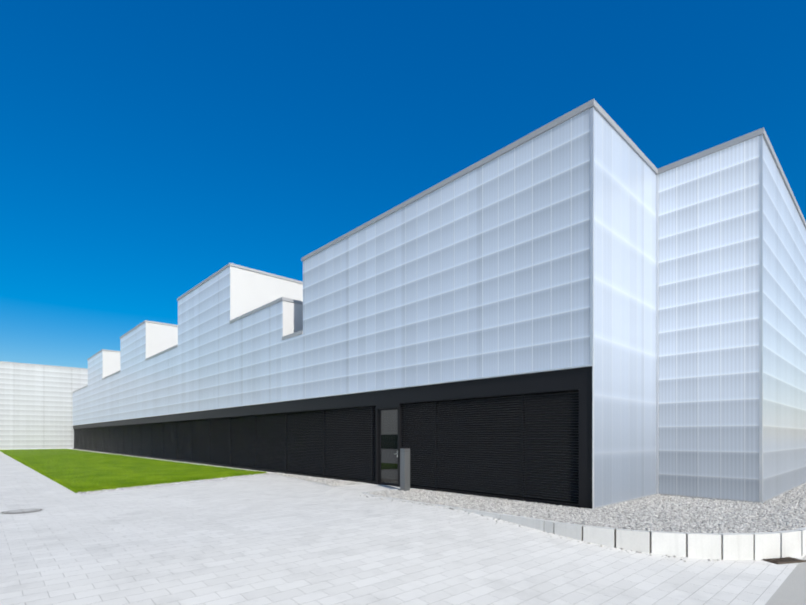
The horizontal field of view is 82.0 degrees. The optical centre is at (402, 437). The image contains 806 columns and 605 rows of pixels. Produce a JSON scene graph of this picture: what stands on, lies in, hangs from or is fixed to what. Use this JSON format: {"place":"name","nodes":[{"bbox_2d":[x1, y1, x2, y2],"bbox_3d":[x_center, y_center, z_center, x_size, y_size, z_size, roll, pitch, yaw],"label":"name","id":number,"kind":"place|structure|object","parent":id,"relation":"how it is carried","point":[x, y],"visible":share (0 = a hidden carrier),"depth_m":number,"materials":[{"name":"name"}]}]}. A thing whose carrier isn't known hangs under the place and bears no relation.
{"place":"outdoors","nodes":[
{"label":"outdoors","id":0,"kind":"place"},
{"bbox_2d":[0,362,87,448],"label":"cross wing walls","id":1,"kind":"structure","parent":0,"point":[36,406],"depth_m":60.52,"materials":[{"name":"white plastic"}]},
{"bbox_2d":[0,361,87,449],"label":"building trim","id":2,"kind":"structure","parent":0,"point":[42,365],"depth_m":61.03,"materials":[{"name":"grey metal"}]},
{"bbox_2d":[0,451,803,604],"bbox_3d":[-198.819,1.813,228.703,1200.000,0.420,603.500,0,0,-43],"label":"paved plaza","id":3,"kind":"structure","parent":0,"point":[271,539],"depth_m":6.85,"materials":[{"name":"concrete"}]},
{"bbox_2d":[0,508,44,513],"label":"manhole cover","id":4,"kind":"object","parent":3,"relation":"on","point":[18,511],"visible":0.9,"depth_m":9.93,"materials":[{"name":"grey metal"}]},
{"bbox_2d":[0,449,266,492],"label":"lawn","id":5,"kind":"structure","parent":3,"relation":"on","point":[24,453],"depth_m":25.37,"materials":[{"name":"green plant"}]},
{"bbox_2d":[0,449,276,493],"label":"lawn edging","id":6,"kind":"object","parent":3,"relation":"on","point":[173,461],"visible":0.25,"depth_m":25.18,"materials":[{"name":"grey concrete"}]},
{"bbox_2d":[78,472,805,561],"bbox_3d":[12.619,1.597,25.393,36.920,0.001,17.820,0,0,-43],"label":"gravel bed","id":7,"kind":"object","parent":3,"relation":"on","point":[574,509],"visible":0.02,"depth_m":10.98,"materials":[{"name":"grey gravel"}]},
{"bbox_2d":[400,448,409,490],"bbox_3d":[0.063,0.968,13.785,0.280,1.272,0.260,0,0,-43],"label":"bollard","id":8,"kind":"object","parent":7,"relation":"on","point":[404,469],"visible":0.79,"depth_m":13.71,"materials":[{"name":"grey metal"}]},
{"bbox_2d":[273,474,805,559],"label":"kerb stones","id":9,"kind":"object","parent":3,"relation":"on","point":[754,546],"visible":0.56,"depth_m":7.74,"materials":[{"name":"concrete"}]},
{"bbox_2d":[762,557,805,563],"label":"manhole cover","id":10,"kind":"object","parent":3,"relation":"on","point":[786,560],"visible":0.73,"depth_m":7.51,"materials":[{"name":"grey metal"}]},
{"bbox_2d":[0,0,805,368],"label":"sky","id":11,"kind":"structure","parent":0,"point":[149,148],"materials":[{"name":"blue"}]},
{"bbox_2d":[73,108,805,506],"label":"hall walls","id":12,"kind":"structure","parent":0,"point":[483,270],"depth_m":12.34,"materials":[{"name":"white plastic"}]},
{"bbox_2d":[73,366,591,508],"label":"hall plinth louvres","id":13,"kind":"object","parent":12,"relation":"attached to","point":[525,437],"visible":0.92,"depth_m":14.10,"materials":[{"name":"black metal"}]},
{"bbox_2d":[377,404,397,486],"bbox_3d":[-0.474,0.263,15.333,0.131,2.681,1.060,0,0,-43],"label":"hall door","id":14,"kind":"structure","parent":12,"relation":"in","point":[388,444],"depth_m":15.38,"materials":[{"name":"black metal"}]},
{"bbox_2d":[72,99,805,508],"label":"hall copings","id":15,"kind":"object","parent":12,"relation":"attached to","point":[610,121],"visible":0.42,"depth_m":11.78,"materials":[{"name":"grey metal"}]},
{"bbox_2d":[765,555,805,604],"bbox_3d":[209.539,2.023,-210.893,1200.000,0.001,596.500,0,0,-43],"label":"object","id":16,"kind":"object","parent":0,"point":[791,590],"visible":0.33,"depth_m":6.11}
]}

